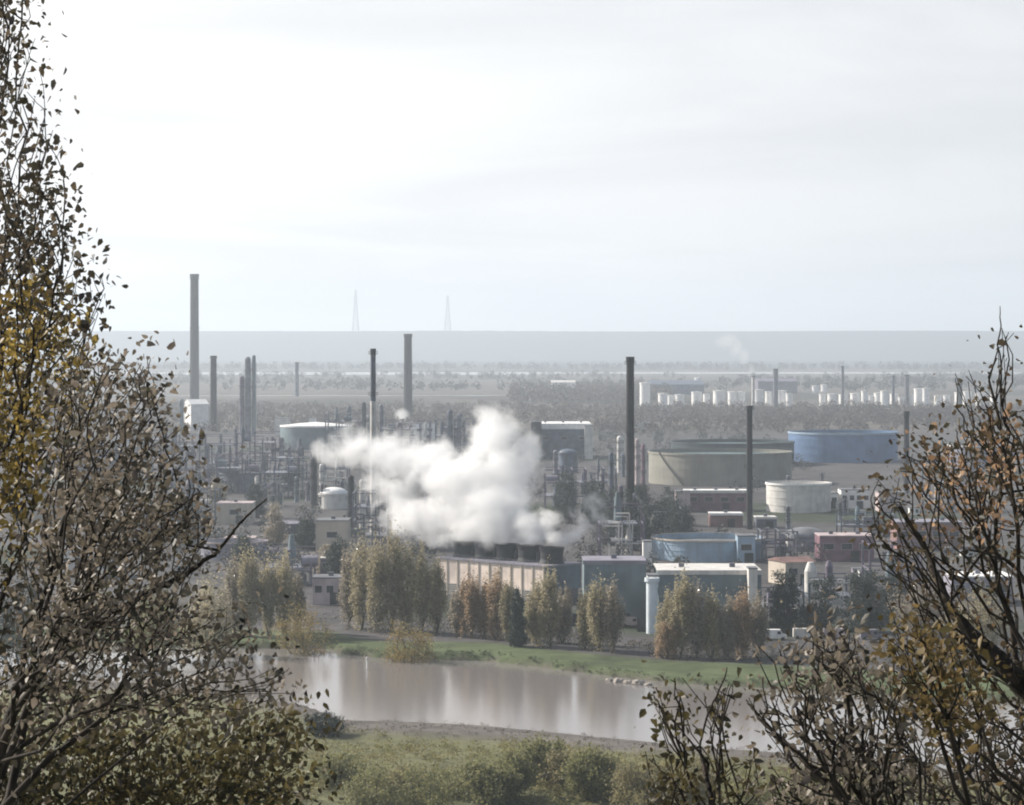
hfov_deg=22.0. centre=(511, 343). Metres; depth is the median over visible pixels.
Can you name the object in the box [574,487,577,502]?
vertical vessel
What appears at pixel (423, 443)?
process unit
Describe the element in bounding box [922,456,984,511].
process unit
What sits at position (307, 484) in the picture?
vertical vessel
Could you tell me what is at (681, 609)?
tree
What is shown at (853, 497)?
industrial building
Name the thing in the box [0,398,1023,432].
woodland
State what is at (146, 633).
tree
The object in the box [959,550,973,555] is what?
site cabin
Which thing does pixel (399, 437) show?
process column
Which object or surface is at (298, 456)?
vertical vessel
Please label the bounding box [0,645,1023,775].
river
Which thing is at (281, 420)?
industrial building
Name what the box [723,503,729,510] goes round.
door
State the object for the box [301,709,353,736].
shrub
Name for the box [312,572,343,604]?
house
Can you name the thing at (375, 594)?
tree
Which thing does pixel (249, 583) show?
tree
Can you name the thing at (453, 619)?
tree
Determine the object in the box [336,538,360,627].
tree
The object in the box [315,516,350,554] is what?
industrial building
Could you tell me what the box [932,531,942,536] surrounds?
window
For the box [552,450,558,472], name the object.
vertical vessel
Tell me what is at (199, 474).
vertical vessel
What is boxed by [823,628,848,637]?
parked van
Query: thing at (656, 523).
tree
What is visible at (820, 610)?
tree
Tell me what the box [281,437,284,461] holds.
vertical vessel
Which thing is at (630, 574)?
industrial building
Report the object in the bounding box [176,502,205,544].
tree
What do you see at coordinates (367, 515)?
process unit
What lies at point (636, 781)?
shrub
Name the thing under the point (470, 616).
tree
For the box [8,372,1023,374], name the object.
estuary
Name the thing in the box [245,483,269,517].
tree
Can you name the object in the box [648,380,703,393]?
industrial building
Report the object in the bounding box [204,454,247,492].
process unit
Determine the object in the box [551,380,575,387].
house
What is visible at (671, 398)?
storage tank
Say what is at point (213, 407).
chimney
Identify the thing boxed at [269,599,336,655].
shrub
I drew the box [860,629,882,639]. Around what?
parked van
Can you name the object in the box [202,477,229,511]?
unit
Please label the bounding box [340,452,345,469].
vertical vessel
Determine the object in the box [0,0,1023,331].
sky
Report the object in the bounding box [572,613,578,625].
door
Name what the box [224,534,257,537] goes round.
industrial building
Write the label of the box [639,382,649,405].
storage tank
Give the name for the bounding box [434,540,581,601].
cooling tower
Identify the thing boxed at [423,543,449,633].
tree
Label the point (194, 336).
chimney
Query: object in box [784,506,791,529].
vertical vessel
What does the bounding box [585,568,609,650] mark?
tree
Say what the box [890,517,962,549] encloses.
industrial building
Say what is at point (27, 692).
tree
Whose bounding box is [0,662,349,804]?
thicket
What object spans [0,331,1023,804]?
ground
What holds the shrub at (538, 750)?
on the ground at (414, 475)
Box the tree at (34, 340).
[0,0,128,804]
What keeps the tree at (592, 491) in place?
on the ground at (414, 475)
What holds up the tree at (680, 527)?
on the ground at (414, 475)
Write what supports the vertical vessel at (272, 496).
on the ground at (414, 475)
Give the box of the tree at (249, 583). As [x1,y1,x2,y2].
[236,538,262,636]
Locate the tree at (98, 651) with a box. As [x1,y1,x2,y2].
[50,569,117,665]
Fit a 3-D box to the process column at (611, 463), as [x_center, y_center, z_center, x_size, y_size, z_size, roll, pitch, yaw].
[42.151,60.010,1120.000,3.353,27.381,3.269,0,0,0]
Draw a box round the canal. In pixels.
[18,395,510,395]
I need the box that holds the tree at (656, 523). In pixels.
[631,492,680,539]
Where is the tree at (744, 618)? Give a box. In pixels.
[729,580,756,657]
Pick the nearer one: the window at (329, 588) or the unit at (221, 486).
the window at (329, 588)
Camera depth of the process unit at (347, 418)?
1776.93 m
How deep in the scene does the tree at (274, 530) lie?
958.94 m
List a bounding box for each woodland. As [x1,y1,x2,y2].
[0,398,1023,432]
[2,368,1023,390]
[7,360,1023,369]
[506,376,673,403]
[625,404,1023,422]
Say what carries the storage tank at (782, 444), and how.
on the ground at (414, 475)
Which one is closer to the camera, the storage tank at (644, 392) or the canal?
the storage tank at (644, 392)
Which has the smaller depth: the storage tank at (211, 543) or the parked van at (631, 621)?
the parked van at (631, 621)
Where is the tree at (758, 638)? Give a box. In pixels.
[746,587,769,656]
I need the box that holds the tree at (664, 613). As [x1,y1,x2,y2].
[653,583,679,656]
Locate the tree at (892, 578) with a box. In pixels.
[871,573,912,627]
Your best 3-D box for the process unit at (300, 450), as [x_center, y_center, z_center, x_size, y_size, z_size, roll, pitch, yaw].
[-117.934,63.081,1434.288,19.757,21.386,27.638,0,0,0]
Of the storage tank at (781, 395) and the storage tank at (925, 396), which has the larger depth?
the storage tank at (781, 395)
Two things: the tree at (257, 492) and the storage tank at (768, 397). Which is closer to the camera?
the tree at (257, 492)
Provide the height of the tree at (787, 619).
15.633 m
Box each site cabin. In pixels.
[851,567,865,573]
[908,507,918,514]
[943,547,953,553]
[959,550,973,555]
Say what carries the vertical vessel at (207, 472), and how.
on the ground at (414, 475)
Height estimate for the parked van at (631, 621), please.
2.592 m
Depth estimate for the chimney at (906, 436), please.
1291.32 m
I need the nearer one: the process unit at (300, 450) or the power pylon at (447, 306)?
the process unit at (300, 450)
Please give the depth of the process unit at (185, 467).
1432.62 m
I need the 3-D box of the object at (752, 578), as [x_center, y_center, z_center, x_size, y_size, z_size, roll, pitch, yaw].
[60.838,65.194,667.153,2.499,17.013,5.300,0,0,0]
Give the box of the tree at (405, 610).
[393,526,419,631]
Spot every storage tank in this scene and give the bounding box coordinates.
[0,483,66,522]
[32,441,129,478]
[201,535,267,560]
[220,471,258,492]
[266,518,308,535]
[280,422,351,449]
[318,487,347,508]
[559,449,578,472]
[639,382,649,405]
[648,446,792,485]
[651,529,763,561]
[658,393,667,405]
[668,395,674,404]
[671,437,794,463]
[675,394,683,405]
[691,391,701,405]
[703,394,709,403]
[713,390,724,405]
[727,391,737,405]
[737,391,745,405]
[755,389,763,404]
[765,391,771,405]
[765,478,831,512]
[778,390,786,405]
[783,527,823,550]
[786,393,792,405]
[788,428,898,462]
[812,385,818,392]
[819,394,825,405]
[821,384,826,391]
[827,394,836,405]
[838,394,847,405]
[850,393,859,405]
[861,391,868,403]
[869,395,873,402]
[874,393,879,404]
[880,390,888,405]
[890,394,898,404]
[898,397,904,405]
[909,394,913,405]
[914,388,922,405]
[922,388,929,404]
[934,395,941,404]
[943,395,949,405]
[947,441,1013,472]
[954,392,962,404]
[962,391,971,405]
[975,393,985,405]
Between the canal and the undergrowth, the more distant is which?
the canal
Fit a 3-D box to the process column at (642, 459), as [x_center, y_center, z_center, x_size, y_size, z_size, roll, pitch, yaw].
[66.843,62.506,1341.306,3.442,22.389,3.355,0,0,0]
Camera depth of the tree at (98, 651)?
612.23 m
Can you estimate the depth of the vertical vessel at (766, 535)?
990.50 m
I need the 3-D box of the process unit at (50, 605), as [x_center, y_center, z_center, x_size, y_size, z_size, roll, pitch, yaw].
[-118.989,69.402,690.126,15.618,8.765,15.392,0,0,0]
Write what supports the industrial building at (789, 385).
on the ground at (414, 475)
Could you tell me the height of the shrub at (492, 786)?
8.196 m
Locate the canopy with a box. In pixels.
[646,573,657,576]
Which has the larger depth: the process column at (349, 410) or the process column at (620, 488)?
the process column at (349, 410)
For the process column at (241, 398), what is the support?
on the ground at (414, 475)
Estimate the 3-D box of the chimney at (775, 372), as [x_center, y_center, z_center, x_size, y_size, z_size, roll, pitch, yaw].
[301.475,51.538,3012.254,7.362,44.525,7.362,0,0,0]
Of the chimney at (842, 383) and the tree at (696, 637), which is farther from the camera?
the chimney at (842, 383)
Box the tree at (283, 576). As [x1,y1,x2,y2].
[271,526,297,634]
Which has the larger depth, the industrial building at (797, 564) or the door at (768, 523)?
the door at (768, 523)
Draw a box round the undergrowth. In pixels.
[163,717,1016,804]
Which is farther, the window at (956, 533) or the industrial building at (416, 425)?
the industrial building at (416, 425)
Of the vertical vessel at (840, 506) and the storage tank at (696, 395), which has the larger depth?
the storage tank at (696, 395)
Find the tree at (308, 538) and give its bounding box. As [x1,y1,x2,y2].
[294,510,315,549]
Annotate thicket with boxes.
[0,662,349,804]
[775,691,1023,804]
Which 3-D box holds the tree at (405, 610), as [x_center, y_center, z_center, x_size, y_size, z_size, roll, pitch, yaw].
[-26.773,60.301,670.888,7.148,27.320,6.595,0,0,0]
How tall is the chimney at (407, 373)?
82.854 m
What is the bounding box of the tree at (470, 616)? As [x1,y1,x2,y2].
[457,559,481,638]
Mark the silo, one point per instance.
(651, 595)
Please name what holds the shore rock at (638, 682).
in the river
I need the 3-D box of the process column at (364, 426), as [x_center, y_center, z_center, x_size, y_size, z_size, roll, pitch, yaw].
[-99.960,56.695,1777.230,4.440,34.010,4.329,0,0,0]
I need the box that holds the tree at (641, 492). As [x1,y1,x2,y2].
[634,482,657,519]
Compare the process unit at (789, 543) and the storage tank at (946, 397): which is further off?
the storage tank at (946, 397)
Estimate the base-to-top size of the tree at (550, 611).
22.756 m
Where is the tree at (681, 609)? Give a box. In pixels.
[666,562,694,658]
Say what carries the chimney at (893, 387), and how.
on the ground at (414, 475)
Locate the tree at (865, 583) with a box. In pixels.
[833,566,889,633]
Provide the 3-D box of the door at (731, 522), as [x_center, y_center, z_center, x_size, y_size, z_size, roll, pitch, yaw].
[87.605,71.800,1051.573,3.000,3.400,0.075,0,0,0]
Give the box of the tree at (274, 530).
[261,500,288,544]
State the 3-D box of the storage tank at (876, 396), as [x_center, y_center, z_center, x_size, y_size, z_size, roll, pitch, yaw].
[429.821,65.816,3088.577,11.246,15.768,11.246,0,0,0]
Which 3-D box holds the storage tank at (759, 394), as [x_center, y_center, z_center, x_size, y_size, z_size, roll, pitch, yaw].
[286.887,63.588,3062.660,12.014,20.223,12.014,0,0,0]
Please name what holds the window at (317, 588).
in the house at (325, 588)
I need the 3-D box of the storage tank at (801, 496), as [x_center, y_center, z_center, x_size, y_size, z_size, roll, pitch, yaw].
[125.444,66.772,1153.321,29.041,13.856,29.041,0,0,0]
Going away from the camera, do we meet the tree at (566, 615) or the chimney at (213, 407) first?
the tree at (566, 615)
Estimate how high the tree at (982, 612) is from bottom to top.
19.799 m
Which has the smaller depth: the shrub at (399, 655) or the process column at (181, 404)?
the shrub at (399, 655)
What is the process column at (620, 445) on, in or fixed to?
on the ground at (414, 475)
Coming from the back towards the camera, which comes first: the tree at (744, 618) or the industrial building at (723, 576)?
the industrial building at (723, 576)
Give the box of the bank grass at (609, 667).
[5,636,1015,700]
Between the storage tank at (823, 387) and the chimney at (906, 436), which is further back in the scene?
the storage tank at (823, 387)
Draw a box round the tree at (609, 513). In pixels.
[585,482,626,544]
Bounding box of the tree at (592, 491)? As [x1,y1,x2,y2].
[575,476,609,523]
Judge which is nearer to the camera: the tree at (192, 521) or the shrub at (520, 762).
the shrub at (520, 762)
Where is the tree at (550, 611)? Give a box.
[535,555,560,647]
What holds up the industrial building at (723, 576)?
on the ground at (414, 475)
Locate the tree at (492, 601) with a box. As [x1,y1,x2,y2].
[483,563,508,639]
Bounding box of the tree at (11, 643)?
[0,564,46,668]
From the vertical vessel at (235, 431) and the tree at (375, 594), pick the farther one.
the vertical vessel at (235, 431)
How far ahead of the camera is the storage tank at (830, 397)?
3063.38 m
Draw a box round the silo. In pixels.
[644,577,658,633]
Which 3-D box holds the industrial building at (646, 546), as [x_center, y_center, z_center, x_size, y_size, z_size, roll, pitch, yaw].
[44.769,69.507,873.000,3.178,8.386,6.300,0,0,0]
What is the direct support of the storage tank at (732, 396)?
on the ground at (414, 475)
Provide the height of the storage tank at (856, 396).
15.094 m
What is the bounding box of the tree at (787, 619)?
[764,568,801,627]
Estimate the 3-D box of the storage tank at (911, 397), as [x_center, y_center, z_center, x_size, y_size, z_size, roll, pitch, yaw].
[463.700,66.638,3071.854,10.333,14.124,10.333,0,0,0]
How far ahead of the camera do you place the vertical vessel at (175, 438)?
1747.33 m
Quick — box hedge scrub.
[10,607,1022,671]
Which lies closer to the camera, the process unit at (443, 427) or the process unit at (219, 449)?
the process unit at (219, 449)
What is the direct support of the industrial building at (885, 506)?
on the ground at (414, 475)
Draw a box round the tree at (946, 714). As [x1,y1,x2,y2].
[866,601,1023,804]
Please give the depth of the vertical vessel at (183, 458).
1644.42 m
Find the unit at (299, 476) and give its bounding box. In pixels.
[279,462,301,488]
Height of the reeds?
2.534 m
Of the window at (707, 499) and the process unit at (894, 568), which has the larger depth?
the window at (707, 499)
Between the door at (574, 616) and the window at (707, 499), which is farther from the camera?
the window at (707, 499)
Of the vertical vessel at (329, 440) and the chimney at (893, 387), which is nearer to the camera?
the vertical vessel at (329, 440)
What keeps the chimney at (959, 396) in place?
on the ground at (414, 475)
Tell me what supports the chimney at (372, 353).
on the ground at (414, 475)
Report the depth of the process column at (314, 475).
1188.84 m
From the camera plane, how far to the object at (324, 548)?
835.28 m
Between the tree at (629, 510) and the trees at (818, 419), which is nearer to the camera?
the tree at (629, 510)
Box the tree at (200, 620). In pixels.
[174,565,240,656]
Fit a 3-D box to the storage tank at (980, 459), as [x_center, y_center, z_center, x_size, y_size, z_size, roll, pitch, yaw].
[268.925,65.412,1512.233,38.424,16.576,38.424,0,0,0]
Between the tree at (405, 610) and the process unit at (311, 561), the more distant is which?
the process unit at (311, 561)
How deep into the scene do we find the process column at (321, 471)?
1199.36 m
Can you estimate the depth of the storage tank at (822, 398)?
3099.47 m
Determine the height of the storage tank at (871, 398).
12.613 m
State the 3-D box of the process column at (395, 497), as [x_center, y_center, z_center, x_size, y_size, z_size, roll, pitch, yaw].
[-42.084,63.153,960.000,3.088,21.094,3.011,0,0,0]
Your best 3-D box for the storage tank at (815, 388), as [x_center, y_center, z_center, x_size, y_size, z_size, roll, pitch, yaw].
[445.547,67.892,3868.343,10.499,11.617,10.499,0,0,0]
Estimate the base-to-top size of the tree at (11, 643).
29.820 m
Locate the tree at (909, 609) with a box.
[884,574,954,648]
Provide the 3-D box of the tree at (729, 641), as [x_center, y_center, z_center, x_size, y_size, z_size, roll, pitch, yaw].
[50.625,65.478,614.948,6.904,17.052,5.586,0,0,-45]
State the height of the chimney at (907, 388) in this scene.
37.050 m
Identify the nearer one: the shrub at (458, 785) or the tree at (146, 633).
the shrub at (458, 785)
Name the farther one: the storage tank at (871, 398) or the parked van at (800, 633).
the storage tank at (871, 398)
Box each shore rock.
[613,678,623,682]
[631,679,644,684]
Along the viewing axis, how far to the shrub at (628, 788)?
426.47 m
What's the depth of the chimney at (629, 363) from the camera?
959.39 m
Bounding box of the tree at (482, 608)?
[473,573,491,637]
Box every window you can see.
[229,509,238,514]
[314,585,321,592]
[326,585,333,592]
[327,532,336,537]
[690,497,696,501]
[705,497,712,501]
[720,497,728,501]
[736,497,744,501]
[741,544,751,550]
[788,568,797,574]
[823,543,833,549]
[841,543,852,549]
[859,543,870,549]
[900,531,909,536]
[918,531,926,536]
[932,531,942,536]
[949,531,958,536]
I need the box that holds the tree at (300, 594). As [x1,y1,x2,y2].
[290,558,307,632]
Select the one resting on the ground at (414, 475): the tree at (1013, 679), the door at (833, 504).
the tree at (1013, 679)
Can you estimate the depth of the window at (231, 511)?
1070.40 m
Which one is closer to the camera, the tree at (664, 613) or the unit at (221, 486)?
the tree at (664, 613)
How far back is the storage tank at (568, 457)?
1494.36 m
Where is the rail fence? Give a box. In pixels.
[672,654,853,661]
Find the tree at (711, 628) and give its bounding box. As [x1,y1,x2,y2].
[700,582,722,657]
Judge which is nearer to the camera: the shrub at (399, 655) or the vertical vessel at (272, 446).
the shrub at (399, 655)
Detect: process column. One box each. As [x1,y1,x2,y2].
[178,399,184,432]
[238,376,244,435]
[245,357,251,435]
[251,355,256,435]
[309,456,318,505]
[319,464,324,490]
[346,406,351,438]
[346,475,355,536]
[358,479,365,539]
[361,402,366,451]
[378,404,384,451]
[378,482,386,542]
[392,487,398,542]
[395,422,403,460]
[446,410,453,451]
[456,414,461,451]
[607,452,614,511]
[616,436,623,472]
[616,485,624,528]
[631,493,638,549]
[634,438,640,484]
[640,444,646,486]
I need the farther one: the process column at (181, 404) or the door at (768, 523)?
the process column at (181, 404)
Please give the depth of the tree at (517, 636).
636.36 m
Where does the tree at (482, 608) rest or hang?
on the ground at (414, 475)
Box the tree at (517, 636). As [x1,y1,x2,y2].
[508,586,529,646]
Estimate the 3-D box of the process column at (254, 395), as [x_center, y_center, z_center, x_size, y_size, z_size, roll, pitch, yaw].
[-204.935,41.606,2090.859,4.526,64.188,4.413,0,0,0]
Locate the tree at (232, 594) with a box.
[222,540,244,634]
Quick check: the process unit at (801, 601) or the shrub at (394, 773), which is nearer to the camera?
the shrub at (394, 773)
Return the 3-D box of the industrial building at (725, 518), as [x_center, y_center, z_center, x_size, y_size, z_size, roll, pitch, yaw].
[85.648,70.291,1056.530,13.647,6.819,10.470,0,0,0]
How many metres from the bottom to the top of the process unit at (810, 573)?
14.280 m
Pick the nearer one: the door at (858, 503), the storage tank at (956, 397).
the door at (858, 503)
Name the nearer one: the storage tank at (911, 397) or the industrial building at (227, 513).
the industrial building at (227, 513)
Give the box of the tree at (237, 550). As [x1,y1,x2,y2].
[222,532,259,576]
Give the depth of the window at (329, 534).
916.01 m
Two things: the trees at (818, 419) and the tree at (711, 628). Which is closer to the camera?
the tree at (711, 628)
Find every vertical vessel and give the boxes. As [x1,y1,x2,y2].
[168,469,173,491]
[174,425,177,453]
[178,447,184,460]
[196,471,201,491]
[206,464,208,483]
[207,444,210,462]
[218,435,222,451]
[233,427,237,453]
[262,487,267,504]
[269,494,275,506]
[270,436,274,459]
[272,481,277,503]
[276,484,280,505]
[278,491,283,508]
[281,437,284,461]
[293,476,299,501]
[297,455,300,482]
[304,481,309,500]
[317,441,321,464]
[319,484,324,499]
[321,446,327,474]
[327,434,331,454]
[339,481,345,489]
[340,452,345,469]
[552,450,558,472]
[560,465,564,481]
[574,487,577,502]
[620,453,625,476]
[763,526,769,537]
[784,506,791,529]
[819,473,824,480]
[836,502,843,519]
[841,498,847,513]
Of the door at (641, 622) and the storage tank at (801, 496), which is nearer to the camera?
the door at (641, 622)
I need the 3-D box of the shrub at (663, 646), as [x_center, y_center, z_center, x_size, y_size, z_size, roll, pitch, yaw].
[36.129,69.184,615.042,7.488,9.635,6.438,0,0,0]
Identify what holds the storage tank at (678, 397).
on the ground at (414, 475)
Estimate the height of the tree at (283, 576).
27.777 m
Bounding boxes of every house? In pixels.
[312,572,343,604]
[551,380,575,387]
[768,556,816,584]
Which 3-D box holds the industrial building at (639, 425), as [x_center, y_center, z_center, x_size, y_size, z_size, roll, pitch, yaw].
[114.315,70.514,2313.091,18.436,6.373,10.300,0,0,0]
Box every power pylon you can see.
[352,290,358,330]
[444,296,450,330]
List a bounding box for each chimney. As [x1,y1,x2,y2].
[190,274,198,398]
[209,356,217,430]
[295,362,298,395]
[368,349,377,531]
[403,334,411,417]
[624,357,636,506]
[744,406,754,528]
[751,376,754,404]
[772,369,778,405]
[841,366,843,405]
[892,376,894,405]
[902,411,909,492]
[904,375,908,405]
[957,381,961,408]
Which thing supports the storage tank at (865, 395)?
on the ground at (414, 475)
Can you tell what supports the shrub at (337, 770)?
on the ground at (414, 475)
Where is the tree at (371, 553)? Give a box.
[363,542,388,593]
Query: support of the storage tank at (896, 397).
on the ground at (414, 475)
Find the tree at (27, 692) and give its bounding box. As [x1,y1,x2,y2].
[0,326,307,804]
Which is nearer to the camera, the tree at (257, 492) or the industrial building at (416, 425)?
the tree at (257, 492)
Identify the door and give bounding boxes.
[236,516,242,523]
[330,592,340,604]
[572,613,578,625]
[637,618,645,631]
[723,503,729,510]
[728,519,734,526]
[745,553,753,562]
[766,521,772,527]
[831,501,835,508]
[851,551,859,560]
[856,501,862,507]
[935,541,943,549]
[986,592,996,604]
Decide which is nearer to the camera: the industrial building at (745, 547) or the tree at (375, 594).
the tree at (375, 594)
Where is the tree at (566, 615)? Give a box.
[553,581,572,643]
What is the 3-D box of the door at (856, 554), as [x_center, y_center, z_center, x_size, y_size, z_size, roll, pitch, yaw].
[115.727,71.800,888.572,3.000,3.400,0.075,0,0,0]
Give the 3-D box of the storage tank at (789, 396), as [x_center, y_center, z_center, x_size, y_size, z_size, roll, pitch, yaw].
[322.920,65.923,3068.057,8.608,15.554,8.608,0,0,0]
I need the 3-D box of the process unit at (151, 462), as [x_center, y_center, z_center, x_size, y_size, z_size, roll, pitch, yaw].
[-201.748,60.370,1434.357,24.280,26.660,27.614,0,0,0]
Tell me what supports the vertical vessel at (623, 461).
on the ground at (414, 475)
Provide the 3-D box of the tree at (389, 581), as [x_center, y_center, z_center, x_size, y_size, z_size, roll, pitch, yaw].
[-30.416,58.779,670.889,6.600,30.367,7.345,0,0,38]
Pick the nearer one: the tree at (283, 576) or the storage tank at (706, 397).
the tree at (283, 576)
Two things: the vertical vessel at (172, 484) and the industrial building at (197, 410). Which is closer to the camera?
the vertical vessel at (172, 484)
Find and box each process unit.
[25,589,80,620]
[116,429,166,479]
[161,427,205,476]
[177,479,220,522]
[200,434,241,471]
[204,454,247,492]
[236,425,280,471]
[245,458,306,498]
[264,534,317,585]
[275,439,314,477]
[323,459,349,491]
[325,408,369,451]
[351,490,401,550]
[380,419,431,454]
[400,495,439,550]
[435,413,474,451]
[544,467,586,508]
[590,458,616,504]
[598,492,644,555]
[645,506,682,538]
[757,528,797,560]
[761,587,803,619]
[802,561,853,615]
[836,506,896,535]
[862,540,930,591]
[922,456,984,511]
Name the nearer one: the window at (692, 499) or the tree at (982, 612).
the tree at (982, 612)
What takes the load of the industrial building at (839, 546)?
on the ground at (414, 475)
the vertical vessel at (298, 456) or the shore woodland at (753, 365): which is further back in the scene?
the shore woodland at (753, 365)
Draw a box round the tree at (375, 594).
[364,527,388,632]
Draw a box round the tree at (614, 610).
[599,573,625,653]
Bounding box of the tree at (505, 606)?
[497,572,518,640]
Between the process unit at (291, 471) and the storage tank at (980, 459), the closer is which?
the process unit at (291, 471)
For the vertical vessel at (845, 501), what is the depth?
1130.53 m
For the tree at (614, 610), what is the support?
on the ground at (414, 475)
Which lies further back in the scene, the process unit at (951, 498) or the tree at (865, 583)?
the process unit at (951, 498)
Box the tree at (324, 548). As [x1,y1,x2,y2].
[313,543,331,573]
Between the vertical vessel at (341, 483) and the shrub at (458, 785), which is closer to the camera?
the shrub at (458, 785)
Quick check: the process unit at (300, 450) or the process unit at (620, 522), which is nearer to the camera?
the process unit at (620, 522)
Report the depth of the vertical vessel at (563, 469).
1389.54 m
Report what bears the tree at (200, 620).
on the ground at (414, 475)
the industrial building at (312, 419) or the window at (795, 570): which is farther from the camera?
the industrial building at (312, 419)
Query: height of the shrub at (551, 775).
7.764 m
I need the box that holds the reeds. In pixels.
[1,680,1019,785]
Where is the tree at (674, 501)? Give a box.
[657,486,687,523]
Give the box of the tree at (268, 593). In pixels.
[255,544,279,635]
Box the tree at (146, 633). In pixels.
[115,579,184,660]
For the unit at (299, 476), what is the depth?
1315.51 m
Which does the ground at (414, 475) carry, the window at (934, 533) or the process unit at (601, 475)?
the process unit at (601, 475)
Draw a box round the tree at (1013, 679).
[833,308,1023,804]
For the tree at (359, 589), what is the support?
on the ground at (414, 475)
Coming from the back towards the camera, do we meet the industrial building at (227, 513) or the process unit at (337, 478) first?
the process unit at (337, 478)
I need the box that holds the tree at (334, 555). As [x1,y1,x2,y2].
[322,534,350,573]
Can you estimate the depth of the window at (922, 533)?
935.22 m
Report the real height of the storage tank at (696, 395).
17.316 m
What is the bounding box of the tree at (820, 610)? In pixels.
[794,572,842,629]
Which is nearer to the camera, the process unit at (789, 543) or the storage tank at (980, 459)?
the process unit at (789, 543)
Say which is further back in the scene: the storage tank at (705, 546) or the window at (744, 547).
the storage tank at (705, 546)
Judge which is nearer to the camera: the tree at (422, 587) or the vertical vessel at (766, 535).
the tree at (422, 587)
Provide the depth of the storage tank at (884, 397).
3059.35 m
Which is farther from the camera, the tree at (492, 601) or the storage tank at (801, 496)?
the storage tank at (801, 496)
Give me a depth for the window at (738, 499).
1153.99 m
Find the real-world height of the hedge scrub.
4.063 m
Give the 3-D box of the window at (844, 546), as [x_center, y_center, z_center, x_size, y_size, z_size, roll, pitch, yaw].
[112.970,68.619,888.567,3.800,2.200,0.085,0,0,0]
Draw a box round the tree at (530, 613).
[524,564,545,645]
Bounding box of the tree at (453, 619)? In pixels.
[447,579,466,636]
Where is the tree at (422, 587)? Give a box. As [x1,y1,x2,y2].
[406,532,432,633]
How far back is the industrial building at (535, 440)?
1662.63 m
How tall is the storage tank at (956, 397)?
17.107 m
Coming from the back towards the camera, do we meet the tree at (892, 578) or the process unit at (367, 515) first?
the process unit at (367, 515)
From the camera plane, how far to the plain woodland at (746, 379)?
4668.41 m
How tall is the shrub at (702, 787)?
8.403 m
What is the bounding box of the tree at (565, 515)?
[547,468,585,523]
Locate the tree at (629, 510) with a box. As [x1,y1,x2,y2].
[612,487,647,550]
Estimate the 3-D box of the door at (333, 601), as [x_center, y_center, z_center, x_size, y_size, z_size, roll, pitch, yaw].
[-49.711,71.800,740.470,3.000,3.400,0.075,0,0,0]
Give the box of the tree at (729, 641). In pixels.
[715,587,738,658]
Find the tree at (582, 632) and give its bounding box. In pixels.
[573,581,594,649]
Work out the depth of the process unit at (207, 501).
1076.87 m
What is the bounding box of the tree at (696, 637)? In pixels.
[683,570,709,657]
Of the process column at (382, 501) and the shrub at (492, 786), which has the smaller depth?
the shrub at (492, 786)
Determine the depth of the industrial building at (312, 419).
2065.86 m
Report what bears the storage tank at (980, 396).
on the ground at (414, 475)
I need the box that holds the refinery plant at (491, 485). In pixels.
[75,423,827,572]
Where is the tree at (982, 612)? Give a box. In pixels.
[939,577,1013,650]
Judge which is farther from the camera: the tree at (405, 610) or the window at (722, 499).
the window at (722, 499)
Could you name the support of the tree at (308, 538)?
on the ground at (414, 475)
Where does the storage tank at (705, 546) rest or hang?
on the ground at (414, 475)
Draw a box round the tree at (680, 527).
[658,503,699,533]
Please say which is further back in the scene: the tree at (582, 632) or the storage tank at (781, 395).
the storage tank at (781, 395)
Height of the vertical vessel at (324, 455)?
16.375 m
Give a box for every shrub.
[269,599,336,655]
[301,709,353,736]
[307,750,368,787]
[328,760,410,804]
[370,765,436,798]
[375,617,441,662]
[386,759,479,804]
[419,763,471,798]
[455,756,523,804]
[492,743,542,797]
[513,730,565,784]
[532,745,582,790]
[558,740,622,802]
[600,754,648,797]
[600,754,678,804]
[634,660,775,804]
[652,620,680,658]
[660,754,721,804]
[721,767,800,804]
[722,586,951,804]
[812,773,883,804]
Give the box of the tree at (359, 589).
[346,528,372,630]
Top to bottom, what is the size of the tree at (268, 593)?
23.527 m
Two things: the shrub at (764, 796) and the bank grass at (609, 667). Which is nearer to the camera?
the shrub at (764, 796)
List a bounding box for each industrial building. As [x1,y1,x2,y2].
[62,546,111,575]
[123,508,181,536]
[185,399,208,429]
[216,499,255,523]
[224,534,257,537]
[274,416,290,435]
[309,417,316,421]
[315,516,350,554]
[320,556,333,573]
[414,422,434,438]
[531,421,541,459]
[541,421,591,458]
[572,554,646,625]
[584,425,592,458]
[634,420,649,426]
[637,563,762,631]
[642,539,651,565]
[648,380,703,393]
[674,490,690,511]
[683,487,745,510]
[708,510,743,526]
[735,533,755,562]
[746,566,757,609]
[753,514,777,527]
[755,378,796,392]
[814,531,874,560]
[831,491,837,508]
[837,486,869,508]
[875,489,906,511]
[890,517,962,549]
[943,570,1012,604]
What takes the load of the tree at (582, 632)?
on the ground at (414, 475)
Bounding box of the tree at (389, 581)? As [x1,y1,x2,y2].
[377,515,405,632]
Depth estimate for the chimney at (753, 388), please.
3010.63 m
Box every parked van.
[622,617,636,626]
[765,629,786,639]
[793,628,810,638]
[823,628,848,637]
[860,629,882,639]
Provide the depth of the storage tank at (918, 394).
3098.93 m

